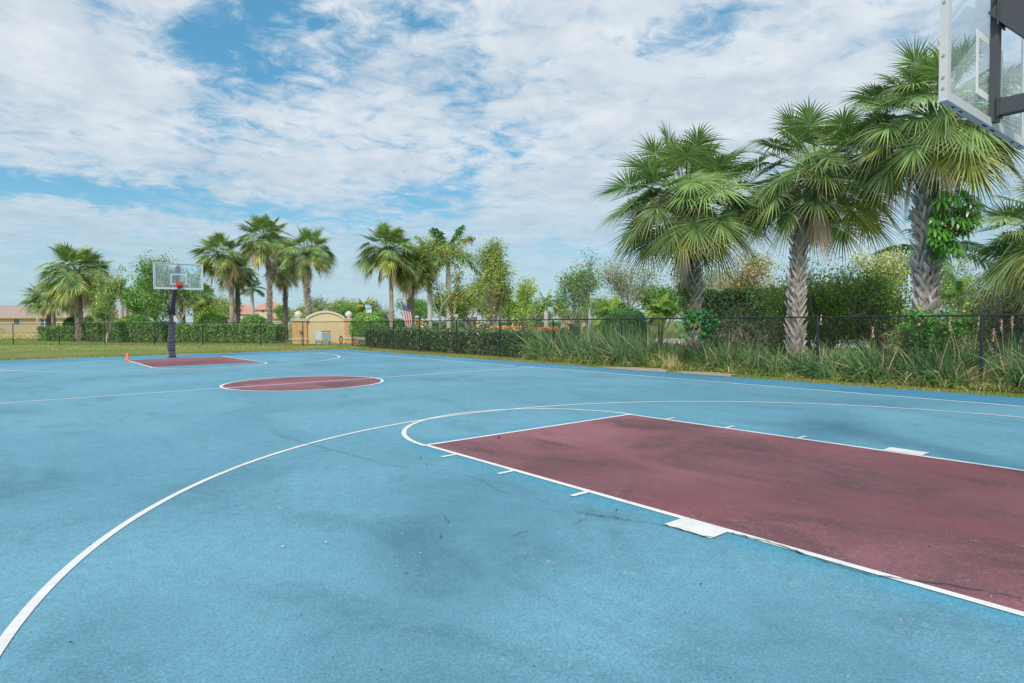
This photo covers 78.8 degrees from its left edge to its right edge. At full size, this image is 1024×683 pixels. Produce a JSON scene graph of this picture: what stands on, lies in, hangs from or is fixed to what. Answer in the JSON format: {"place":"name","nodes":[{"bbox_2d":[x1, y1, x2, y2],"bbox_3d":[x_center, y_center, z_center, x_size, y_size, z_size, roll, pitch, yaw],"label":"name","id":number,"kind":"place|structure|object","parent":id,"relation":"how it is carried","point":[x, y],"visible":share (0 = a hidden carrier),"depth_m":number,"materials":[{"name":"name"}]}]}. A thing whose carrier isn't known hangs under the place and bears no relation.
{"place":"outdoors","nodes":[
{"label":"outdoors","id":0,"kind":"place"},
{"bbox_2d":[38,280,81,325],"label":"sabal palm","id":1,"kind":"object","parent":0,"point":[57,308],"visible":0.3,"depth_m":59.13,"materials":[{"name":"green plant"}]},
{"bbox_2d":[64,275,101,322],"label":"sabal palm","id":2,"kind":"object","parent":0,"point":[73,314],"visible":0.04,"depth_m":67.74,"materials":[{"name":"green plant"}]},
{"bbox_2d":[166,290,196,322],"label":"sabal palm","id":3,"kind":"object","parent":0,"point":[182,306],"visible":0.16,"depth_m":57.78,"materials":[{"name":"green plant"}]},
{"bbox_2d":[355,297,382,315],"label":"tree","id":4,"kind":"object","parent":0,"point":[361,307],"visible":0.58,"depth_m":77.62,"materials":[{"name":"green plant"}]},
{"bbox_2d":[0,321,1023,397],"bbox_3d":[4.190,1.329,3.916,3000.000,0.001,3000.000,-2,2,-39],"label":"ground","id":5,"kind":"structure","parent":0,"point":[22,353],"depth_m":34.20,"materials":[{"name":"green plant"}]},
{"bbox_2d":[0,305,69,332],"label":"house","id":6,"kind":"structure","parent":5,"relation":"on","point":[8,315],"depth_m":122.34,"materials":[{"name":"paint"}]},
{"bbox_2d":[17,281,62,325],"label":"sabal palm","id":7,"kind":"object","parent":5,"relation":"on","point":[35,308],"visible":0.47,"depth_m":61.04,"materials":[{"name":"green plant"}]},
{"bbox_2d":[36,324,76,340],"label":"hedge","id":8,"kind":"object","parent":5,"relation":"on","point":[69,337],"visible":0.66,"depth_m":56.06,"materials":[{"name":"green plant"}]},
{"bbox_2d":[55,309,118,325],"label":"house","id":9,"kind":"structure","parent":5,"relation":"on","point":[63,317],"depth_m":125.63,"materials":[{"name":"paint"}]},
{"bbox_2d":[84,313,113,320],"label":"shrub","id":10,"kind":"object","parent":5,"relation":"on","point":[93,319],"visible":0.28,"depth_m":59.44,"materials":[{"name":"green plant"}]},
{"bbox_2d":[110,283,131,318],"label":"royal palm","id":11,"kind":"object","parent":5,"relation":"on","point":[121,310],"visible":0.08,"depth_m":91.61,"materials":[{"name":"grey plant"}]},
{"bbox_2d":[116,312,151,321],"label":"shrub","id":12,"kind":"object","parent":5,"relation":"on","point":[136,317],"visible":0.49,"depth_m":56.42,"materials":[{"name":"green plant"}]},
{"bbox_2d":[118,268,160,321],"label":"broadleaf tree","id":13,"kind":"object","parent":5,"relation":"on","point":[126,295],"visible":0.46,"depth_m":62.47,"materials":[{"name":"green plant"}]},
{"bbox_2d":[133,292,178,322],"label":"distant tree","id":14,"kind":"object","parent":5,"relation":"on","point":[153,316],"visible":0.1,"depth_m":93.43,"materials":[{"name":"green plant"}]},
{"bbox_2d":[0,321,352,345],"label":"chain link fence","id":15,"kind":"object","parent":5,"relation":"on","point":[154,337],"visible":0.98,"depth_m":42.37,"materials":[{"name":"black metal"}]},
{"bbox_2d":[71,340,284,343],"bbox_3d":[-28.983,0.049,50.538,28.634,0.001,5.085,0,2,24],"label":"mulch bed","id":16,"kind":"object","parent":5,"relation":"on","point":[183,342],"visible":0.31,"depth_m":49.33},
{"bbox_2d":[28,242,115,340],"bbox_3d":[-38.298,-4.364,54.810,6.842,8.651,6.508,-2,2,-39],"label":"sabal palm","id":17,"kind":"object","parent":16,"relation":"on","point":[79,285],"visible":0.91,"depth_m":53.84,"materials":[{"name":"green plant"}]},
{"bbox_2d":[81,320,112,340],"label":"hedge","id":18,"kind":"object","parent":16,"relation":"on","point":[92,332],"visible":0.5,"depth_m":54.20,"materials":[{"name":"green plant"}]},
{"bbox_2d":[82,264,128,342],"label":"broadleaf tree","id":19,"kind":"object","parent":16,"relation":"on","point":[115,287],"visible":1,"depth_m":49.83,"materials":[{"name":"green plant"}]},
{"bbox_2d":[101,319,175,341],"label":"hedge","id":20,"kind":"object","parent":16,"relation":"on","point":[136,328],"visible":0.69,"depth_m":50.85,"materials":[{"name":"green plant"}]},
{"bbox_2d":[128,248,207,341],"bbox_3d":[-27.569,-3.679,50.154,5.850,7.488,5.575,-2,2,-39],"label":"broadleaf tree","id":21,"kind":"object","parent":16,"relation":"on","point":[162,277],"visible":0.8,"depth_m":49.02,"materials":[{"name":"green plant"}]},
{"bbox_2d":[175,321,286,342],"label":"hedge","id":22,"kind":"object","parent":16,"relation":"on","point":[194,335],"visible":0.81,"depth_m":47.65,"materials":[{"name":"green plant"}]},
{"bbox_2d":[0,332,378,349],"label":"lawn grass","id":23,"kind":"structure","parent":5,"relation":"on","point":[19,335],"depth_m":42.12,"materials":[{"name":"green plant"}]},
{"bbox_2d":[190,281,218,320],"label":"sabal palm","id":24,"kind":"object","parent":5,"relation":"on","point":[209,294],"visible":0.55,"depth_m":67.52,"materials":[{"name":"green plant"}]},
{"bbox_2d":[189,296,228,323],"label":"broadleaf tree","id":25,"kind":"object","parent":5,"relation":"on","point":[200,312],"visible":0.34,"depth_m":68.02,"materials":[{"name":"green plant"}]},
{"bbox_2d":[210,295,245,319],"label":"distant tree","id":26,"kind":"object","parent":5,"relation":"on","point":[224,304],"visible":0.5,"depth_m":98.91,"materials":[{"name":"green plant"}]},
{"bbox_2d":[213,257,260,323],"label":"sabal palm","id":27,"kind":"object","parent":5,"relation":"on","point":[241,284],"visible":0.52,"depth_m":54.74,"materials":[{"name":"green plant"}]},
{"bbox_2d":[240,304,257,323],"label":"house","id":28,"kind":"structure","parent":5,"relation":"on","point":[246,312],"depth_m":148.24,"materials":[{"name":"paint"}]},
{"bbox_2d":[234,277,265,314],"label":"royal palm","id":29,"kind":"object","parent":5,"relation":"on","point":[247,293],"visible":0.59,"depth_m":99.57,"materials":[{"name":"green plant"}]},
{"bbox_2d":[254,302,289,318],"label":"house","id":30,"kind":"structure","parent":5,"relation":"on","point":[260,310],"depth_m":149.30,"materials":[{"name":"paint"}]},
{"bbox_2d":[263,258,301,339],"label":"sabal palm","id":31,"kind":"object","parent":5,"relation":"on","point":[284,285],"visible":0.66,"depth_m":52.70,"materials":[{"name":"green plant"}]},
{"bbox_2d":[272,301,294,323],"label":"distant tree","id":32,"kind":"object","parent":5,"relation":"on","point":[278,311],"visible":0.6,"depth_m":119.09,"materials":[{"name":"green plant"}]},
{"bbox_2d":[215,341,364,344],"bbox_3d":[-16.497,0.053,48.096,22.075,0.001,6.375,1,2,30],"label":"mulch bed","id":33,"kind":"object","parent":5,"relation":"on","point":[335,343],"visible":0.18,"depth_m":44.79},
{"bbox_2d":[197,312,227,325],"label":"shrub","id":34,"kind":"object","parent":33,"relation":"on","point":[213,316],"visible":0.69,"depth_m":52.45,"materials":[{"name":"green plant"}]},
{"bbox_2d":[188,231,252,324],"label":"sabal palm","id":35,"kind":"object","parent":33,"relation":"on","point":[227,267],"visible":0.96,"depth_m":51.12,"materials":[{"name":"green plant"}]},
{"bbox_2d":[238,314,265,325],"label":"shrub","id":36,"kind":"object","parent":33,"relation":"on","point":[252,318],"visible":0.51,"depth_m":51.39,"materials":[{"name":"green plant"}]},
{"bbox_2d":[232,213,297,341],"bbox_3d":[-19.682,-5.098,49.916,5.242,10.198,5.069,-2,2,-39],"label":"sabal palm","id":37,"kind":"object","parent":33,"relation":"on","point":[265,244],"visible":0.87,"depth_m":49.02,"materials":[{"name":"green plant"}]},
{"bbox_2d":[270,225,338,317],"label":"sabal palm","id":38,"kind":"object","parent":33,"relation":"on","point":[307,256],"visible":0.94,"depth_m":43.76,"materials":[{"name":"green plant"}]},
{"bbox_2d":[291,311,358,343],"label":"sign wall","id":39,"kind":"structure","parent":33,"relation":"on","point":[319,317],"depth_m":43.78,"materials":[{"name":"paint"}]},
{"bbox_2d":[288,304,321,318],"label":"distant tree","id":40,"kind":"object","parent":5,"relation":"on","point":[301,310],"visible":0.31,"depth_m":112.06,"materials":[{"name":"green plant"}]},
{"bbox_2d":[298,295,337,312],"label":"distant tree","id":41,"kind":"object","parent":5,"relation":"on","point":[317,304],"visible":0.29,"depth_m":115.92,"materials":[{"name":"green plant"}]},
{"bbox_2d":[315,331,329,343],"bbox_3d":[-13.053,-0.280,43.021,0.982,0.920,0.272,-1,2,-17],"label":"utility cabinet","id":42,"kind":"object","parent":5,"relation":"on","point":[322,335],"visible":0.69,"depth_m":42.92,"materials":[{"name":"white metal"}]},
{"bbox_2d":[318,295,362,316],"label":"distant tree","id":43,"kind":"object","parent":5,"relation":"on","point":[333,307],"visible":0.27,"depth_m":111.92,"materials":[{"name":"green plant"}]},
{"bbox_2d":[336,303,357,317],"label":"distant tree","id":44,"kind":"object","parent":5,"relation":"on","point":[345,309],"visible":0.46,"depth_m":103.74,"materials":[{"name":"green plant"}]},
{"bbox_2d":[347,311,385,343],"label":"shrub","id":45,"kind":"object","parent":5,"relation":"on","point":[372,316],"visible":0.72,"depth_m":39.51,"materials":[{"name":"green plant"}]},
{"bbox_2d":[355,299,396,318],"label":"distant tree","id":46,"kind":"object","parent":5,"relation":"on","point":[384,313],"visible":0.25,"depth_m":97.51,"materials":[{"name":"green plant"}]},
{"bbox_2d":[350,221,419,327],"bbox_3d":[-8.963,-4.295,44.902,5.288,8.776,4.843,-2,2,-39],"label":"sabal palm","id":47,"kind":"object","parent":5,"relation":"on","point":[382,263],"visible":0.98,"depth_m":44.19,"materials":[{"name":"green plant"}]},
{"bbox_2d":[383,318,404,327],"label":"hedge","id":48,"kind":"object","parent":5,"relation":"on","point":[401,320],"visible":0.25,"depth_m":73.31,"materials":[{"name":"green plant"}]},
{"bbox_2d":[399,296,411,327],"bbox_3d":[-7.331,-1.541,42.951,0.904,3.382,0.100,0,2,0],"label":"american flag","id":49,"kind":"object","parent":5,"relation":"on","point":[406,311],"visible":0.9,"depth_m":42.94,"materials":[{"name":"fabric"}]},
{"bbox_2d":[383,248,436,327],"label":"sabal palm","id":50,"kind":"object","parent":5,"relation":"on","point":[411,285],"visible":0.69,"depth_m":46.19,"materials":[{"name":"green plant"}]},
{"bbox_2d":[394,295,437,325],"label":"distant tree","id":51,"kind":"object","parent":5,"relation":"on","point":[420,306],"visible":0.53,"depth_m":93.25,"materials":[{"name":"green plant"}]},
{"bbox_2d":[402,235,459,328],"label":"royal palm","id":52,"kind":"object","parent":5,"relation":"on","point":[429,308],"visible":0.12,"depth_m":65.68,"materials":[{"name":"green plant"}]},
{"bbox_2d":[362,346,521,356],"bbox_3d":[-1.126,0.532,29.879,3.315,0.001,23.151,-2,2,-39],"label":"mulch bed","id":53,"kind":"object","parent":5,"relation":"on","point":[438,351],"visible":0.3,"depth_m":31.30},
{"bbox_2d":[364,325,572,356],"bbox_3d":[-3.365,-0.169,31.588,1.548,1.469,18.458,-2,2,-36],"label":"hedge","id":54,"kind":"object","parent":53,"relation":"on","point":[408,336],"visible":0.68,"depth_m":29.71,"materials":[{"name":"green plant"}]},
{"bbox_2d":[408,231,478,326],"bbox_3d":[-5.328,-4.185,46.855,5.738,8.428,3.563,0,2,11],"label":"broadleaf tree","id":55,"kind":"object","parent":5,"relation":"on","point":[441,252],"visible":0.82,"depth_m":46.52,"materials":[{"name":"green plant"}]},
{"bbox_2d":[421,289,471,319],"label":"distant tree","id":56,"kind":"object","parent":5,"relation":"on","point":[438,307],"visible":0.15,"depth_m":96.84,"materials":[{"name":"green plant"}]},
{"bbox_2d":[432,321,464,328],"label":"hedge","id":57,"kind":"object","parent":5,"relation":"on","point":[442,322],"visible":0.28,"depth_m":79.31,"materials":[{"name":"green plant"}]},
{"bbox_2d":[428,225,480,328],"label":"royal palm","id":58,"kind":"object","parent":5,"relation":"on","point":[454,236],"visible":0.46,"depth_m":65.55,"materials":[{"name":"green plant"}]},
{"bbox_2d":[437,279,490,327],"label":"broadleaf tree","id":59,"kind":"object","parent":5,"relation":"on","point":[465,309],"visible":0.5,"depth_m":51.88,"materials":[{"name":"green plant"}]},
{"bbox_2d":[470,299,491,319],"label":"distant tree","id":60,"kind":"object","parent":5,"relation":"on","point":[479,310],"visible":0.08,"depth_m":100.21,"materials":[{"name":"green plant"}]},
{"bbox_2d":[455,235,520,328],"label":"broadleaf tree","id":61,"kind":"object","parent":5,"relation":"on","point":[493,284],"visible":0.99,"depth_m":43.44,"materials":[{"name":"green plant"}]},
{"bbox_2d":[0,349,1023,682],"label":"court","id":62,"kind":"object","parent":5,"relation":"on","point":[156,511],"visible":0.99,"depth_m":4.46,"materials":[{"name":"blue paint"}]},
{"bbox_2d":[153,262,202,357],"bbox_3d":[-13.832,-1.294,26.172,1.714,4.022,2.328,-1,2,-16],"label":"basketball hoop","id":63,"kind":"object","parent":62,"relation":"on","point":[177,284],"visible":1,"depth_m":26.15,"materials":[{"name":"black metal"}]},
{"bbox_2d":[938,0,1023,149],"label":"basketball hoop","id":64,"kind":"object","parent":62,"relation":"on","point":[1005,14],"visible":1,"depth_m":4.47,"materials":[{"name":"black metal"}]},
{"bbox_2d":[0,346,1023,397],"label":"turf edge","id":65,"kind":"object","parent":5,"relation":"on","point":[745,375],"visible":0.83,"depth_m":22.91,"materials":[{"name":"green plant"}]},
{"bbox_2d":[490,320,561,330],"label":"hedge","id":66,"kind":"object","parent":5,"relation":"on","point":[549,322],"visible":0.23,"depth_m":80.53,"materials":[{"name":"green plant"}]},
{"bbox_2d":[505,274,547,330],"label":"broadleaf tree","id":67,"kind":"object","parent":5,"relation":"on","point":[522,305],"visible":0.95,"depth_m":45.36,"materials":[{"name":"green plant"}]},
{"bbox_2d":[527,299,557,321],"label":"distant tree","id":68,"kind":"object","parent":5,"relation":"on","point":[538,315],"visible":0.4,"depth_m":103.33,"materials":[{"name":"green plant"}]},
{"bbox_2d":[530,291,559,326],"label":"royal palm","id":69,"kind":"object","parent":5,"relation":"on","point":[546,305],"visible":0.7,"depth_m":61.74,"materials":[{"name":"green plant"}]},
{"bbox_2d":[552,299,567,326],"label":"sabal palm","id":70,"kind":"object","parent":5,"relation":"on","point":[555,309],"visible":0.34,"depth_m":89.44,"materials":[{"name":"green plant"}]},
{"bbox_2d":[547,247,613,332],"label":"broadleaf tree","id":71,"kind":"object","parent":5,"relation":"on","point":[579,282],"visible":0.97,"depth_m":36.62,"materials":[{"name":"green plant"}]},
{"bbox_2d":[580,294,622,316],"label":"distant tree","id":72,"kind":"object","parent":5,"relation":"on","point":[602,306],"visible":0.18,"depth_m":100.09,"materials":[{"name":"green plant"}]},
{"bbox_2d":[589,295,635,332],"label":"areca palm","id":73,"kind":"object","parent":5,"relation":"on","point":[614,305],"visible":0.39,"depth_m":30.44,"materials":[{"name":"green plant"}]},
{"bbox_2d":[596,305,653,341],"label":"domed shrub","id":74,"kind":"object","parent":5,"relation":"on","point":[630,313],"visible":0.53,"depth_m":25.98,"materials":[{"name":"green plant"}]},
{"bbox_2d":[587,251,671,328],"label":"broadleaf tree","id":75,"kind":"object","parent":5,"relation":"on","point":[618,279],"visible":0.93,"depth_m":58.07,"materials":[{"name":"green plant"}]},
{"bbox_2d":[603,367,667,371],"bbox_3d":[3.874,0.828,18.948,1.213,0.001,2.699,-2,2,-39],"label":"sand patch","id":76,"kind":"object","parent":5,"relation":"on","point":[646,369],"visible":1,"depth_m":19.00,"materials":[{"name":"beige sand"}]},
{"bbox_2d":[629,276,683,333],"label":"distant tree","id":77,"kind":"object","parent":5,"relation":"on","point":[654,290],"visible":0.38,"depth_m":70.37,"materials":[{"name":"green plant"}]},
{"bbox_2d":[644,293,680,347],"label":"areca palm","id":78,"kind":"object","parent":5,"relation":"on","point":[661,309],"visible":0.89,"depth_m":27.26,"materials":[{"name":"green plant"}]},
{"bbox_2d":[352,314,1023,390],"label":"chain link fence","id":79,"kind":"object","parent":5,"relation":"on","point":[981,327],"visible":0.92,"depth_m":17.12,"materials":[{"name":"black metal"}]},
{"bbox_2d":[674,304,719,344],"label":"climbing vine","id":80,"kind":"object","parent":79,"relation":"attached to","point":[693,319],"visible":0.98,"depth_m":18.11,"materials":[{"name":"green plant"}]},
{"bbox_2d":[895,299,992,338],"bbox_3d":[9.790,-0.483,14.011,2.353,0.944,0.891,-1,2,-5],"label":"climbing vine","id":81,"kind":"object","parent":79,"relation":"attached to","point":[921,324],"visible":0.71,"depth_m":13.95,"materials":[{"name":"green plant"}]},
{"bbox_2d":[589,120,787,361],"bbox_3d":[5.509,-3.029,19.428,6.183,7.686,5.952,-2,2,-39],"label":"sabal palm","id":82,"kind":"object","parent":5,"relation":"on","point":[695,189],"visible":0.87,"depth_m":18.49,"materials":[{"name":"green plant"}]},
{"bbox_2d":[668,246,696,322],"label":"climbing vine","id":83,"kind":"object","parent":82,"relation":"attached to","point":[683,293],"visible":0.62,"depth_m":19.18,"materials":[{"name":"green plant"}]},
{"bbox_2d":[659,265,734,302],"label":"broadleaf tree","id":84,"kind":"object","parent":5,"relation":"on","point":[706,285],"visible":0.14,"depth_m":55.27,"materials":[{"name":"green plant"}]},
{"bbox_2d":[674,371,736,376],"bbox_3d":[5.400,0.877,17.073,1.109,0.001,1.968,-2,2,-39],"label":"sand patch","id":85,"kind":"object","parent":5,"relation":"on","point":[714,374],"visible":1,"depth_m":17.07,"materials":[{"name":"beige sand"}]},
{"bbox_2d":[700,285,787,355],"bbox_3d":[9.806,-0.891,26.676,4.188,3.038,2.228,1,3,45],"label":"hedge","id":86,"kind":"object","parent":5,"relation":"on","point":[718,300],"visible":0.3,"depth_m":26.12,"materials":[{"name":"green plant"}]},
{"bbox_2d":[703,245,786,297],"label":"broadleaf tree","id":87,"kind":"object","parent":5,"relation":"on","point":[749,278],"visible":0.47,"depth_m":36.53,"materials":[{"name":"green plant"}]},
{"bbox_2d":[707,299,808,356],"bbox_3d":[7.710,-0.305,20.267,3.549,2.197,3.653,-2,2,-39],"label":"bush","id":88,"kind":"object","parent":5,"relation":"on","point":[770,333],"visible":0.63,"depth_m":20.06,"materials":[{"name":"green plant"}]},
{"bbox_2d":[512,314,1023,393],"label":"tall grass","id":89,"kind":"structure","parent":5,"relation":"on","point":[857,368],"depth_m":16.05,"materials":[{"name":"green plant"}]},
{"bbox_2d":[735,249,890,360],"bbox_3d":[10.465,-1.202,21.719,4.167,3.866,5.030,-2,2,-39],"label":"bush","id":90,"kind":"object","parent":5,"relation":"on","point":[814,303],"visible":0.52,"depth_m":21.15,"materials":[{"name":"green plant"}]},
{"bbox_2d":[728,97,912,358],"bbox_3d":[8.877,-3.011,17.834,5.705,7.704,5.480,-2,2,-39],"label":"sabal palm","id":91,"kind":"object","parent":5,"relation":"on","point":[814,223],"visible":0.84,"depth_m":17.33,"materials":[{"name":"green plant"}]},
{"bbox_2d":[846,237,911,339],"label":"broadleaf tree","id":92,"kind":"object","parent":5,"relation":"on","point":[889,261],"visible":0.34,"depth_m":33.75,"materials":[{"name":"green plant"}]},
{"bbox_2d":[814,250,964,357],"bbox_3d":[11.827,-1.069,20.093,3.982,3.696,3.820,0,2,16],"label":"bush","id":93,"kind":"object","parent":5,"relation":"on","point":[874,302],"visible":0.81,"depth_m":19.64,"materials":[{"name":"green plant"}]},
{"bbox_2d":[827,29,1023,359],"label":"sabal palm","id":94,"kind":"object","parent":5,"relation":"on","point":[933,137],"visible":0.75,"depth_m":14.57,"materials":[{"name":"green plant"}]},
{"bbox_2d":[924,176,951,266],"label":"climbing vine","id":95,"kind":"object","parent":94,"relation":"attached to","point":[935,190],"visible":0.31,"depth_m":14.71,"materials":[{"name":"green plant"}]},
{"bbox_2d":[924,186,985,260],"bbox_3d":[10.273,-2.740,14.444,1.597,1.812,0.753,-1,2,-9],"label":"umbrella plant","id":96,"kind":"object","parent":94,"relation":"attached to","point":[944,222],"visible":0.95,"depth_m":14.27,"materials":[{"name":"green plant"}]},
{"bbox_2d":[872,199,992,310],"bbox_3d":[28.375,-4.883,42.091,7.950,9.666,7.809,-2,2,-39],"label":"broadleaf tree","id":97,"kind":"object","parent":5,"relation":"on","point":[968,245],"visible":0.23,"depth_m":41.31,"materials":[{"name":"green plant"}]},
{"bbox_2d":[883,303,1001,367],"bbox_3d":[9.802,0.018,14.506,2.161,1.872,2.242,-2,2,-39],"label":"bush","id":98,"kind":"object","parent":5,"relation":"on","point":[918,339],"visible":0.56,"depth_m":14.29,"materials":[{"name":"green plant"}]},
{"bbox_2d":[937,253,980,331],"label":"broadleaf tree","id":99,"kind":"object","parent":5,"relation":"on","point":[947,285],"visible":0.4,"depth_m":25.71,"materials":[{"name":"green plant"}]},
{"bbox_2d":[938,274,980,343],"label":"areca palm","id":100,"kind":"object","parent":5,"relation":"on","point":[960,285],"visible":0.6,"depth_m":20.41,"materials":[{"name":"green plant"}]},
{"bbox_2d":[962,292,997,356],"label":"bush","id":101,"kind":"object","parent":5,"relation":"on","point":[967,303],"visible":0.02,"depth_m":18.65,"materials":[{"name":"green plant"}]},
{"bbox_2d":[944,274,1023,362],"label":"bush","id":102,"kind":"object","parent":5,"relation":"on","point":[999,306],"visible":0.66,"depth_m":15.31,"materials":[{"name":"green plant"}]},
{"bbox_2d":[954,170,1023,313],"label":"sabal palm","id":103,"kind":"object","parent":5,"relation":"on","point":[1007,265],"visible":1,"depth_m":13.31,"materials":[{"name":"green plant"}]},
{"bbox_2d":[0,0,1023,324],"label":"sky","id":104,"kind":"structure","parent":0,"point":[129,129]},
{"bbox_2d":[288,338,1020,349],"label":"road","id":105,"kind":"structure","parent":0,"point":[677,339],"depth_m":44.16,"materials":[{"name":"grey asphalt"}]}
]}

